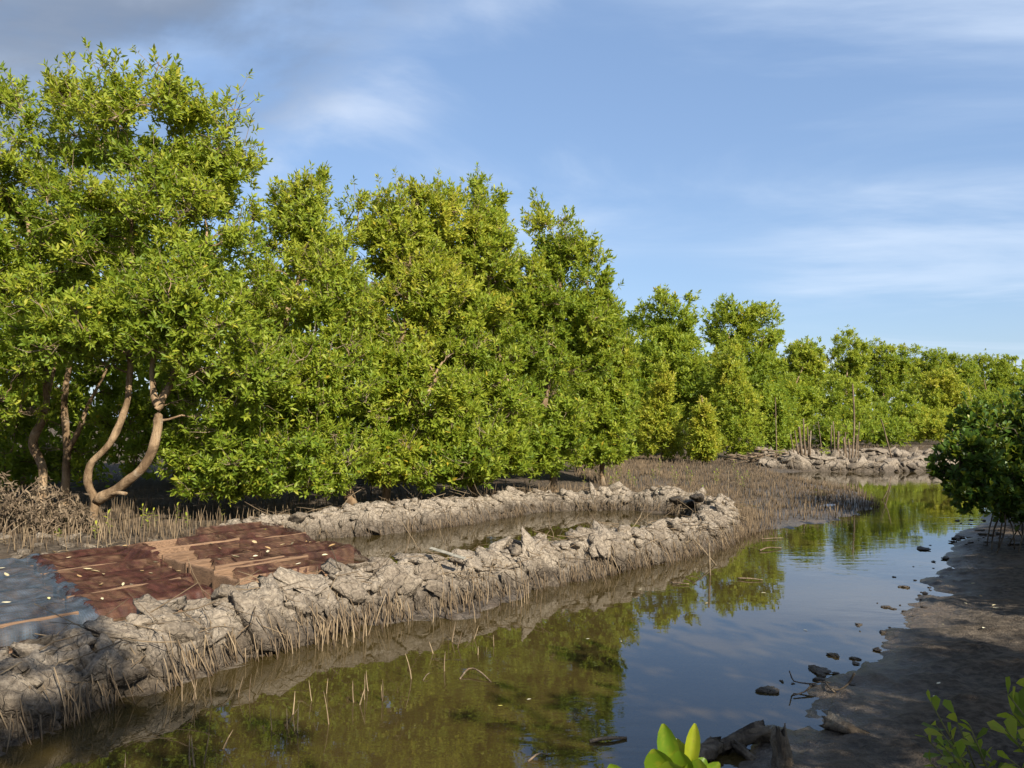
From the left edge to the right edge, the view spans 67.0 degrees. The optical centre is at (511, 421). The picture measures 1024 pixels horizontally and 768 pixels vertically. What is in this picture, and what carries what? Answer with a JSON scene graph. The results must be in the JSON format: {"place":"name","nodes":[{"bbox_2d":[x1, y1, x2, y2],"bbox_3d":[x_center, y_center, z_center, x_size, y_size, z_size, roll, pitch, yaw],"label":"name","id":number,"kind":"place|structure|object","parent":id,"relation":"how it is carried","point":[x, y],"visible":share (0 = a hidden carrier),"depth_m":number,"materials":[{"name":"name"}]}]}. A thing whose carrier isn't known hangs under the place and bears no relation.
{"place":"outdoors","nodes":[
{"label":"outdoors","id":0,"kind":"place"},
{"bbox_2d":[0,422,1023,767],"bbox_3d":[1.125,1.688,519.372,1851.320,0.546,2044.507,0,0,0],"label":"ground","id":1,"kind":"structure","parent":0,"point":[678,660],"depth_m":5.70,"materials":[{"name":"soil"}]},
{"bbox_2d":[0,568,41,582],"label":"plank tray","id":2,"kind":"object","parent":1,"relation":"on","point":[18,575],"visible":0.08,"depth_m":7.08,"materials":[{"name":"grey wood"}]},
{"bbox_2d":[17,549,30,554],"bbox_3d":[-5.634,1.528,8.929,0.140,0.109,0.246,0,0,-33],"label":"mud clod","id":3,"kind":"object","parent":1,"relation":"on","point":[23,551],"visible":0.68,"depth_m":8.86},
{"bbox_2d":[0,590,64,607],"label":"plank tray","id":4,"kind":"object","parent":1,"relation":"on","point":[34,599],"visible":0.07,"depth_m":6.12,"materials":[{"name":"grey wood"}]},
{"bbox_2d":[29,543,44,547],"bbox_3d":[-5.770,1.543,9.461,0.245,0.112,0.143,0,0,-25],"label":"mud clod","id":5,"kind":"object","parent":1,"relation":"on","point":[39,544],"visible":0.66,"depth_m":9.43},
{"bbox_2d":[0,603,78,652],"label":"plank tray","id":6,"kind":"object","parent":1,"relation":"on","point":[40,619],"visible":0.25,"depth_m":5.37,"materials":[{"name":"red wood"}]},
{"bbox_2d":[0,553,99,646],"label":"shade net","id":7,"kind":"object","parent":6,"relation":"on","point":[27,594],"visible":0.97,"depth_m":5.79,"materials":[{"name":"fabric"}]},
{"bbox_2d":[36,532,55,538],"bbox_3d":[-6.094,1.523,10.167,0.286,0.136,0.170,0,0,0],"label":"mud clod","id":8,"kind":"object","parent":1,"relation":"on","point":[38,534],"visible":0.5,"depth_m":10.10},
{"bbox_2d":[0,60,104,512],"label":"mangrove tree","id":9,"kind":"object","parent":1,"relation":"on","point":[18,365],"visible":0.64,"depth_m":12.12,"materials":[{"name":"green plant"}]},
{"bbox_2d":[0,466,105,535],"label":"dead brush","id":10,"kind":"object","parent":1,"relation":"on","point":[20,508],"visible":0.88,"depth_m":10.66,"materials":[{"name":"brown plant"}]},
{"bbox_2d":[57,536,69,542],"bbox_3d":[-5.712,1.537,9.847,0.142,0.142,0.220,0,0,-23],"label":"mud clod","id":11,"kind":"object","parent":1,"relation":"on","point":[62,540],"visible":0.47,"depth_m":9.78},
{"bbox_2d":[61,542,74,547],"bbox_3d":[-5.465,1.535,9.484,0.234,0.103,0.165,0,0,41],"label":"mud clod","id":12,"kind":"object","parent":1,"relation":"on","point":[69,545],"visible":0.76,"depth_m":9.43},
{"bbox_2d":[67,532,82,541],"bbox_3d":[-5.717,1.520,10.048,0.189,0.110,0.316,-4,9,25],"label":"mud clod","id":13,"kind":"object","parent":1,"relation":"on","point":[73,537],"visible":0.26,"depth_m":10.03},
{"bbox_2d":[26,545,125,573],"bbox_3d":[-4.376,1.487,7.920,0.542,0.286,0.900,0,0,40],"label":"plank tray","id":14,"kind":"object","parent":1,"relation":"on","point":[57,557],"visible":0.16,"depth_m":7.89,"materials":[{"name":"red wood"}]},
{"bbox_2d":[36,553,150,572],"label":"plank tray","id":15,"kind":"object","parent":1,"relation":"on","point":[148,561],"visible":0.19,"depth_m":7.58,"materials":[{"name":"red wood"}]},
{"bbox_2d":[0,220,204,483],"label":"mangrove tree","id":16,"kind":"object","parent":1,"relation":"on","point":[72,428],"visible":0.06,"depth_m":16.43,"materials":[{"name":"green plant"}]},
{"bbox_2d":[43,558,171,597],"bbox_3d":[-3.662,1.482,7.028,0.536,0.291,0.901,0,0,40],"label":"plank tray","id":17,"kind":"object","parent":1,"relation":"on","point":[101,569],"visible":0.21,"depth_m":7.15,"materials":[{"name":"red wood"}]},
{"bbox_2d":[56,570,191,602],"bbox_3d":[-3.291,1.491,6.596,0.532,0.273,0.900,0,0,40],"label":"plank tray","id":18,"kind":"object","parent":1,"relation":"on","point":[114,584],"visible":0.12,"depth_m":6.72,"materials":[{"name":"red wood"}]},
{"bbox_2d":[66,577,210,627],"bbox_3d":[-2.948,1.485,6.135,0.542,0.302,0.900,0,0,40],"label":"plank tray","id":19,"kind":"object","parent":1,"relation":"on","point":[138,587],"visible":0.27,"depth_m":6.21,"materials":[{"name":"red wood"}]},
{"bbox_2d":[32,543,213,620],"bbox_3d":[-3.628,1.375,7.048,1.063,0.256,3.139,0,0,-39],"label":"shade net","id":20,"kind":"object","parent":19,"relation":"on","point":[124,572],"visible":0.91,"depth_m":6.77,"materials":[{"name":"fabric"}]},
{"bbox_2d":[0,36,302,518],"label":"mangrove tree","id":21,"kind":"object","parent":1,"relation":"on","point":[178,172],"visible":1,"depth_m":11.35,"materials":[{"name":"green plant"}]},
{"bbox_2d":[0,174,315,508],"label":"mangrove tree","id":22,"kind":"object","parent":1,"relation":"on","point":[61,463],"visible":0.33,"depth_m":13.48,"materials":[{"name":"green plant"}]},
{"bbox_2d":[75,212,285,480],"bbox_3d":[-7.732,-1.814,17.860,6.451,6.653,3.974,0,0,32],"label":"mangrove tree","id":23,"kind":"object","parent":1,"relation":"on","point":[142,376],"visible":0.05,"depth_m":17.34,"materials":[{"name":"green plant"}]},
{"bbox_2d":[127,534,239,565],"bbox_3d":[-3.451,1.441,8.156,0.545,0.368,0.956,0,0,40],"label":"plank tray","id":24,"kind":"object","parent":1,"relation":"on","point":[169,546],"visible":0.35,"depth_m":8.12,"materials":[{"name":"red wood"}]},
{"bbox_2d":[175,521,367,581],"bbox_3d":[-2.607,1.372,8.262,1.564,0.259,3.136,0,0,-39],"label":"shade net","id":25,"kind":"object","parent":24,"relation":"on","point":[202,538],"visible":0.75,"depth_m":8.10,"materials":[{"name":"fabric"}]},
{"bbox_2d":[162,546,254,577],"bbox_3d":[-3.032,1.469,7.752,0.497,0.321,0.740,0,0,40],"label":"plank tray","id":26,"kind":"object","parent":1,"relation":"on","point":[178,561],"visible":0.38,"depth_m":7.71,"materials":[{"name":"red wood"}]},
{"bbox_2d":[188,552,284,589],"bbox_3d":[-2.615,1.464,7.374,0.501,0.334,0.721,0,0,40],"label":"plank tray","id":27,"kind":"object","parent":1,"relation":"on","point":[202,570],"visible":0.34,"depth_m":7.21,"materials":[{"name":"red wood"}]},
{"bbox_2d":[196,521,283,537],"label":"plank tray","id":28,"kind":"object","parent":1,"relation":"on","point":[238,527],"visible":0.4,"depth_m":9.26,"materials":[{"name":"red wood"}]},
{"bbox_2d":[221,531,305,546],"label":"plank tray","id":29,"kind":"object","parent":1,"relation":"on","point":[299,537],"visible":0.26,"depth_m":8.83,"materials":[{"name":"red wood"}]},
{"bbox_2d":[212,555,326,589],"bbox_3d":[-2.146,1.464,7.029,0.458,0.326,0.982,0,0,40],"label":"plank tray","id":30,"kind":"object","parent":1,"relation":"on","point":[223,576],"visible":0.35,"depth_m":6.97,"materials":[{"name":"red wood"}]},
{"bbox_2d":[155,159,390,506],"bbox_3d":[-3.818,-1.586,13.111,3.599,6.510,4.262,0,0,0],"label":"mangrove tree","id":31,"kind":"object","parent":1,"relation":"on","point":[317,249],"visible":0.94,"depth_m":12.51,"materials":[{"name":"green plant"}]},
{"bbox_2d":[239,540,317,555],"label":"plank tray","id":32,"kind":"object","parent":1,"relation":"on","point":[280,543],"visible":0.2,"depth_m":8.41,"materials":[{"name":"red wood"}]},
{"bbox_2d":[261,542,353,563],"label":"plank tray","id":33,"kind":"object","parent":1,"relation":"on","point":[347,556],"visible":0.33,"depth_m":8.06,"materials":[{"name":"red wood"}]},
{"bbox_2d":[213,245,420,457],"bbox_3d":[-4.630,-1.552,19.016,5.378,6.194,4.608,0,0,0],"label":"mangrove tree","id":34,"kind":"object","parent":1,"relation":"on","point":[358,419],"visible":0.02,"depth_m":18.43,"materials":[{"name":"green plant"}]},
{"bbox_2d":[0,476,756,757],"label":"mud dike","id":35,"kind":"structure","parent":1,"relation":"on","point":[71,684],"depth_m":6.64,"materials":[{"name":"soil"}]},
{"bbox_2d":[429,547,465,559],"bbox_3d":[-0.594,1.212,7.110,0.393,0.010,0.045,11,20,31],"label":"wooden strip","id":36,"kind":"object","parent":35,"relation":"on","point":[447,553],"visible":1,"depth_m":7.10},
{"bbox_2d":[312,165,491,502],"bbox_3d":[-1.988,-1.700,14.600,3.181,6.654,3.562,0,0,0],"label":"mangrove tree","id":37,"kind":"object","parent":1,"relation":"on","point":[402,241],"visible":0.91,"depth_m":14.07,"materials":[{"name":"green plant"}]},
{"bbox_2d":[363,276,515,473],"bbox_3d":[-1.908,-1.726,21.112,5.339,6.539,4.822,0,0,0],"label":"mangrove tree","id":38,"kind":"object","parent":1,"relation":"on","point":[408,419],"depth_m":20.70,"materials":[{"name":"green plant"}]},
{"bbox_2d":[0,444,933,667],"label":"breathing roots","id":39,"kind":"object","parent":1,"relation":"on","point":[645,462],"visible":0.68,"depth_m":15.32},
{"bbox_2d":[392,162,544,497],"bbox_3d":[-0.731,-1.925,15.163,2.853,7.238,4.169,0,0,16],"label":"mangrove tree","id":40,"kind":"object","parent":1,"relation":"on","point":[479,451],"visible":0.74,"depth_m":14.87,"materials":[{"name":"green plant"}]},
{"bbox_2d":[0,284,1023,486],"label":"woodland","id":41,"kind":"object","parent":1,"relation":"on","point":[149,475],"visible":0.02,"depth_m":20.25,"materials":[{"name":"green plant"}]},
{"bbox_2d":[486,186,627,491],"bbox_3d":[0.938,-1.878,17.050,3.502,6.980,2.832,0,0,-21],"label":"mangrove tree","id":42,"kind":"object","parent":1,"relation":"on","point":[549,301],"visible":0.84,"depth_m":16.71,"materials":[{"name":"green plant"}]},
{"bbox_2d":[474,274,640,436],"bbox_3d":[0.972,-1.548,23.590,4.250,6.204,4.949,0,0,-28],"label":"mangrove tree","id":43,"kind":"object","parent":1,"relation":"on","point":[559,388],"visible":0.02,"depth_m":22.98,"materials":[{"name":"green plant"}]},
{"bbox_2d":[549,329,643,484],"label":"mangrove tree","id":44,"kind":"object","parent":1,"relation":"on","point":[613,412],"visible":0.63,"depth_m":19.11,"materials":[{"name":"green plant"}]},
{"bbox_2d":[620,305,648,432],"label":"mangrove tree","id":45,"kind":"object","parent":1,"relation":"on","point":[629,333],"visible":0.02,"depth_m":42.89,"materials":[{"name":"green plant"}]},
{"bbox_2d":[633,357,692,460],"bbox_3d":[6.073,-0.429,30.939,2.538,4.319,1.980,0,0,28],"label":"mangrove shrub","id":46,"kind":"object","parent":1,"relation":"on","point":[656,422],"visible":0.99,"depth_m":30.68,"materials":[{"name":"green plant"}]},
{"bbox_2d":[626,284,729,454],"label":"mangrove tree","id":47,"kind":"object","parent":1,"relation":"on","point":[678,342],"visible":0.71,"depth_m":35.07,"materials":[{"name":"green plant"}]},
{"bbox_2d":[644,723,719,767],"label":"mangrove seedling","id":48,"kind":"object","parent":1,"relation":"on","point":[672,751],"visible":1,"depth_m":2.15,"materials":[{"name":"green plant"}]},
{"bbox_2d":[683,394,723,463],"bbox_3d":[7.326,0.308,29.443,1.587,2.788,1.525,0,0,0],"label":"mangrove shrub","id":49,"kind":"object","parent":1,"relation":"on","point":[706,443],"visible":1,"depth_m":29.18,"materials":[{"name":"green plant"}]},
{"bbox_2d":[706,334,769,457],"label":"mangrove tree","id":50,"kind":"object","parent":1,"relation":"on","point":[733,421],"visible":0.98,"depth_m":32.48,"materials":[{"name":"green plant"}]},
{"bbox_2d":[730,738,757,760],"bbox_3d":[1.185,1.674,3.902,0.061,0.093,0.185,0,0,-29],"label":"rotten log","id":51,"kind":"object","parent":1,"relation":"on","point":[742,750],"visible":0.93,"depth_m":3.90,"materials":[{"name":"wood"}]},
{"bbox_2d":[724,453,775,460],"bbox_3d":[8.932,1.333,29.084,1.962,0.344,0.074,0,0,35],"label":"driftwood","id":52,"kind":"object","parent":1,"relation":"on","point":[745,455],"visible":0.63,"depth_m":29.31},
{"bbox_2d":[700,293,801,446],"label":"mangrove tree","id":53,"kind":"object","parent":1,"relation":"on","point":[763,360],"visible":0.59,"depth_m":38.40,"materials":[{"name":"green plant"}]},
{"bbox_2d":[770,723,793,767],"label":"stump","id":54,"kind":"object","parent":1,"relation":"on","point":[782,756],"visible":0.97,"depth_m":3.73,"materials":[{"name":"wood"}]},
{"bbox_2d":[762,335,830,450],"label":"mangrove tree","id":55,"kind":"object","parent":1,"relation":"on","point":[806,368],"visible":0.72,"depth_m":43.98,"materials":[{"name":"green plant"}]},
{"bbox_2d":[808,665,830,674],"bbox_3d":[2.097,1.701,5.269,0.130,0.062,0.156,0,0,6],"label":"mud lump","id":56,"kind":"object","parent":1,"relation":"on","point":[814,669],"visible":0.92,"depth_m":5.25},
{"bbox_2d":[818,710,869,733],"bbox_3d":[1.778,1.642,4.142,0.127,0.109,0.290,0,0,-26],"label":"rotten log","id":57,"kind":"object","parent":1,"relation":"on","point":[836,722],"visible":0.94,"depth_m":4.13,"materials":[{"name":"wood"}]},
{"bbox_2d":[755,446,933,458],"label":"mud dike","id":58,"kind":"structure","parent":1,"relation":"on","point":[895,452],"depth_m":34.45,"materials":[{"name":"soil"}]},
{"bbox_2d":[802,324,900,448],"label":"mangrove tree","id":59,"kind":"object","parent":1,"relation":"on","point":[854,363],"visible":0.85,"depth_m":49.27,"materials":[{"name":"green plant"}]},
{"bbox_2d":[752,449,958,471],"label":"mud dike","id":60,"kind":"structure","parent":1,"relation":"on","point":[833,461],"depth_m":26.41,"materials":[{"name":"soil"}]},
{"bbox_2d":[775,397,776,457],"bbox_3d":[9.359,0.217,27.401,0.083,2.135,0.045,0,0,0],"label":"wooden pole","id":61,"kind":"object","parent":60,"relation":"on","point":[776,427],"visible":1,"depth_m":27.39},
{"bbox_2d":[798,427,802,454],"bbox_3d":[10.151,0.836,27.170,0.185,1.304,0.108,0,0,0],"label":"wooden stake","id":62,"kind":"object","parent":60,"relation":"on","point":[800,443],"visible":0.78,"depth_m":27.15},
{"bbox_2d":[803,419,805,455],"bbox_3d":[10.410,0.705,27.491,0.209,1.603,0.076,0,0,-28],"label":"wooden stake","id":63,"kind":"object","parent":60,"relation":"on","point":[804,439],"visible":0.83,"depth_m":27.46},
{"bbox_2d":[820,442,830,454],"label":"sapling","id":64,"kind":"object","parent":60,"relation":"on","point":[826,452],"visible":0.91,"depth_m":27.03,"materials":[{"name":"green plant"}]},
{"bbox_2d":[830,425,831,451],"bbox_3d":[11.424,0.825,27.662,0.076,1.368,0.150,0,0,8],"label":"wooden stake","id":65,"kind":"object","parent":60,"relation":"on","point":[831,440],"visible":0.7,"depth_m":27.66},
{"bbox_2d":[837,431,839,456],"bbox_3d":[11.469,0.931,27.143,0.164,1.165,0.104,0,0,-32],"label":"wooden stake","id":66,"kind":"object","parent":60,"relation":"on","point":[838,442],"visible":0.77,"depth_m":27.10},
{"bbox_2d":[843,437,845,456],"bbox_3d":[11.734,1.041,27.316,0.104,0.963,0.178,0,0,14],"label":"wooden stake","id":67,"kind":"object","parent":60,"relation":"on","point":[844,452],"visible":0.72,"depth_m":27.29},
{"bbox_2d":[851,384,854,458],"bbox_3d":[11.990,0.108,27.177,0.126,2.851,0.178,0,0,45],"label":"wooden pole","id":68,"kind":"object","parent":60,"relation":"on","point":[853,440],"visible":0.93,"depth_m":27.15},
{"bbox_2d":[880,419,891,457],"bbox_3d":[13.169,0.635,27.238,0.498,1.440,0.109,0,0,-11],"label":"wooden pole","id":69,"kind":"object","parent":60,"relation":"on","point":[886,439],"visible":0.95,"depth_m":27.24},
{"bbox_2d":[855,336,933,446],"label":"mangrove tree","id":70,"kind":"object","parent":1,"relation":"on","point":[882,378],"visible":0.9,"depth_m":55.47,"materials":[{"name":"green plant"}]},
{"bbox_2d":[898,364,977,443],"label":"mangrove tree","id":71,"kind":"object","parent":1,"relation":"on","point":[943,404],"visible":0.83,"depth_m":52.65,"materials":[{"name":"green plant"}]},
{"bbox_2d":[909,346,981,398],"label":"mangrove tree","id":72,"kind":"object","parent":1,"relation":"on","point":[938,358],"visible":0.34,"depth_m":65.11,"materials":[{"name":"green plant"}]},
{"bbox_2d":[917,690,1003,767],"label":"leafy shrub","id":73,"kind":"object","parent":1,"relation":"on","point":[960,745],"visible":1,"depth_m":2.55,"materials":[{"name":"green plant"}]},
{"bbox_2d":[924,378,1023,552],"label":"overhanging bush","id":74,"kind":"object","parent":1,"relation":"on","point":[986,471],"visible":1,"depth_m":9.56,"materials":[{"name":"green plant"}]},
{"bbox_2d":[968,348,1023,420],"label":"mangrove tree","id":75,"kind":"object","parent":1,"relation":"on","point":[1001,373],"visible":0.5,"depth_m":66.91,"materials":[{"name":"green plant"}]},
{"bbox_2d":[987,676,1023,767],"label":"leafy shrub","id":76,"kind":"object","parent":1,"relation":"on","point":[1016,704],"visible":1,"depth_m":2.50,"materials":[{"name":"green plant"}]},
{"bbox_2d":[0,0,1023,421],"label":"sky","id":77,"kind":"structure","parent":0,"point":[859,164],"materials":[{"name":"blue"}]},
{"bbox_2d":[383,471,1000,537],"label":"water","id":78,"kind":"structure","parent":0,"point":[913,502],"depth_m":14.26,"materials":[{"name":"liquid"}]},
{"bbox_2d":[181,688,182,712],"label":"breathing root","id":79,"kind":"object","parent":78,"relation":"in","point":[181,700],"visible":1,"depth_m":4.70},
{"bbox_2d":[191,681,194,720],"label":"breathing root","id":80,"kind":"object","parent":78,"relation":"in","point":[194,703],"visible":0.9,"depth_m":4.65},
{"bbox_2d":[191,735,195,767],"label":"breathing root","id":81,"kind":"object","parent":78,"relation":"in","point":[193,760],"visible":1,"depth_m":3.80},
{"bbox_2d":[208,674,212,722],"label":"breathing root","id":82,"kind":"object","parent":78,"relation":"in","point":[211,702],"visible":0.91,"depth_m":4.67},
{"bbox_2d":[216,730,232,767],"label":"breathing root","id":83,"kind":"object","parent":78,"relation":"in","point":[222,751],"visible":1,"depth_m":4.01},
{"bbox_2d":[236,678,242,717],"bbox_3d":[-1.681,1.704,4.768,0.023,0.261,0.018,-1,-7,37],"label":"breathing root","id":84,"kind":"object","parent":78,"relation":"in","point":[238,699],"visible":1,"depth_m":4.76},
{"bbox_2d":[248,679,250,721],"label":"breathing root","id":85,"kind":"object","parent":78,"relation":"in","point":[249,702],"visible":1,"depth_m":4.71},
{"bbox_2d":[270,710,271,753],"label":"breathing root","id":86,"kind":"object","parent":78,"relation":"in","point":[271,734],"visible":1,"depth_m":4.26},
{"bbox_2d":[286,717,289,752],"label":"breathing root","id":87,"kind":"object","parent":78,"relation":"in","point":[287,735],"visible":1,"depth_m":4.27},
{"bbox_2d":[281,708,297,743],"bbox_3d":[-1.261,1.720,4.373,0.027,0.239,0.022,24,9,16],"label":"breathing root","id":88,"kind":"object","parent":78,"relation":"in","point":[282,741],"visible":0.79,"depth_m":4.37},
{"bbox_2d":[289,694,294,737],"bbox_3d":[-1.273,1.703,4.489,0.017,0.264,0.023,4,-4,6],"label":"breathing root","id":89,"kind":"object","parent":78,"relation":"in","point":[292,718],"visible":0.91,"depth_m":4.48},
{"bbox_2d":[297,704,299,758],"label":"breathing root","id":90,"kind":"object","parent":78,"relation":"in","point":[297,735],"visible":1,"depth_m":4.21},
{"bbox_2d":[324,694,331,750],"bbox_3d":[-1.035,1.680,4.339,0.014,0.331,0.018,-11,-8,11],"label":"breathing root","id":91,"kind":"object","parent":78,"relation":"in","point":[328,726],"visible":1,"depth_m":4.34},
{"bbox_2d":[352,683,357,725],"bbox_3d":[-0.953,1.701,4.673,0.018,0.271,0.024,-5,-4,-18],"label":"breathing root","id":92,"kind":"object","parent":78,"relation":"in","point":[356,723],"visible":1,"depth_m":4.67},
{"bbox_2d":[352,689,364,726],"bbox_3d":[-0.918,1.713,4.632,0.023,0.246,0.027,17,-1,37],"label":"breathing root","id":93,"kind":"object","parent":78,"relation":"in","point":[357,710],"visible":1,"depth_m":4.63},
{"bbox_2d":[364,680,365,722],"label":"breathing root","id":94,"kind":"object","parent":78,"relation":"in","point":[364,704],"visible":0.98,"depth_m":4.72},
{"bbox_2d":[366,672,373,711],"bbox_3d":[-0.902,1.705,4.882,0.019,0.261,0.024,-8,2,20],"label":"breathing root","id":95,"kind":"object","parent":78,"relation":"in","point":[369,694],"visible":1,"depth_m":4.88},
{"bbox_2d":[378,679,382,722],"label":"breathing root","id":96,"kind":"object","parent":78,"relation":"in","point":[381,705],"visible":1,"depth_m":4.70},
{"bbox_2d":[381,686,382,720],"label":"breathing root","id":97,"kind":"object","parent":78,"relation":"in","point":[382,706],"visible":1,"depth_m":4.72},
{"bbox_2d":[405,653,412,698],"bbox_3d":[-0.675,1.680,5.102,0.023,0.338,0.017,9,21,38],"label":"breathing root","id":98,"kind":"object","parent":78,"relation":"in","point":[410,678],"visible":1,"depth_m":5.11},
{"bbox_2d":[444,656,446,690],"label":"breathing root","id":99,"kind":"object","parent":78,"relation":"in","point":[445,676],"visible":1,"depth_m":5.26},
{"bbox_2d":[450,622,455,660],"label":"breathing root","id":100,"kind":"object","parent":78,"relation":"in","point":[451,645],"visible":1,"depth_m":5.95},
{"bbox_2d":[459,667,491,681],"bbox_3d":[-0.224,1.681,5.133,0.228,0.048,0.131,0,0,17],"label":"stick","id":101,"kind":"object","parent":78,"relation":"on","point":[466,670],"visible":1,"depth_m":5.14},
{"bbox_2d":[527,752,548,762],"bbox_3d":[0.131,1.691,3.906,0.135,0.029,0.015,0,0,-39],"label":"stick","id":102,"kind":"object","parent":78,"relation":"on","point":[532,757],"visible":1,"depth_m":3.89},
{"bbox_2d":[589,736,626,743],"bbox_3d":[0.513,1.691,4.113,0.208,0.031,0.023,0,0,-11],"label":"stick","id":103,"kind":"object","parent":78,"relation":"on","point":[598,739],"visible":1,"depth_m":4.11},
{"bbox_2d":[693,538,721,571],"bbox_3d":[2.324,1.598,9.244,0.032,0.356,0.409,0,0,-41],"label":"stick","id":104,"kind":"object","parent":78,"relation":"in","point":[718,568],"visible":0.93,"depth_m":9.21,"materials":[{"name":"wood"}]},
{"bbox_2d":[708,543,710,583],"bbox_3d":[2.186,1.572,8.555,0.043,0.457,0.022,0,0,-25],"label":"stick","id":105,"kind":"object","parent":78,"relation":"in","point":[709,563],"visible":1,"depth_m":8.55,"materials":[{"name":"wood"}]},
{"bbox_2d":[699,736,725,761],"bbox_3d":[0.980,1.669,3.905,0.113,0.095,0.276,0,0,41],"label":"rotten log","id":106,"kind":"object","parent":78,"relation":"on","point":[711,749],"visible":0.66,"depth_m":3.90,"materials":[{"name":"wood"}]},
{"bbox_2d":[720,719,771,755],"bbox_3d":[1.219,1.649,4.033,0.377,0.131,0.127,0,0,-21],"label":"rotten log","id":107,"kind":"object","parent":78,"relation":"on","point":[756,732],"visible":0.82,"depth_m":4.01,"materials":[{"name":"wood"}]},
{"bbox_2d":[755,685,779,697],"bbox_3d":[1.615,1.701,4.882,0.144,0.058,0.120,0,0,26],"label":"mud lump","id":108,"kind":"object","parent":78,"relation":"in","point":[766,691],"visible":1,"depth_m":4.85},
{"bbox_2d":[812,677,824,681],"bbox_3d":[2.020,1.698,5.086,0.085,0.032,0.060,0,0,25],"label":"mud crumb","id":109,"kind":"object","parent":78,"relation":"on","point":[816,679],"visible":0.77,"depth_m":5.07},
{"bbox_2d":[789,671,854,695],"bbox_3d":[1.928,1.615,4.840,0.369,0.157,0.191,0,0,6],"label":"bare branch","id":110,"kind":"object","parent":78,"relation":"on","point":[829,687],"visible":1,"depth_m":4.80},
{"bbox_2d":[826,652,839,659],"bbox_3d":[2.326,1.700,5.608,0.092,0.044,0.111,0,0,22],"label":"mud lump","id":111,"kind":"object","parent":78,"relation":"in","point":[836,656],"visible":1,"depth_m":5.58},
{"bbox_2d":[917,546,930,551],"bbox_3d":[5.460,1.701,10.259,0.167,0.080,0.200,0,0,25],"label":"mud lump","id":112,"kind":"object","parent":78,"relation":"in","point":[920,548],"visible":1,"depth_m":10.22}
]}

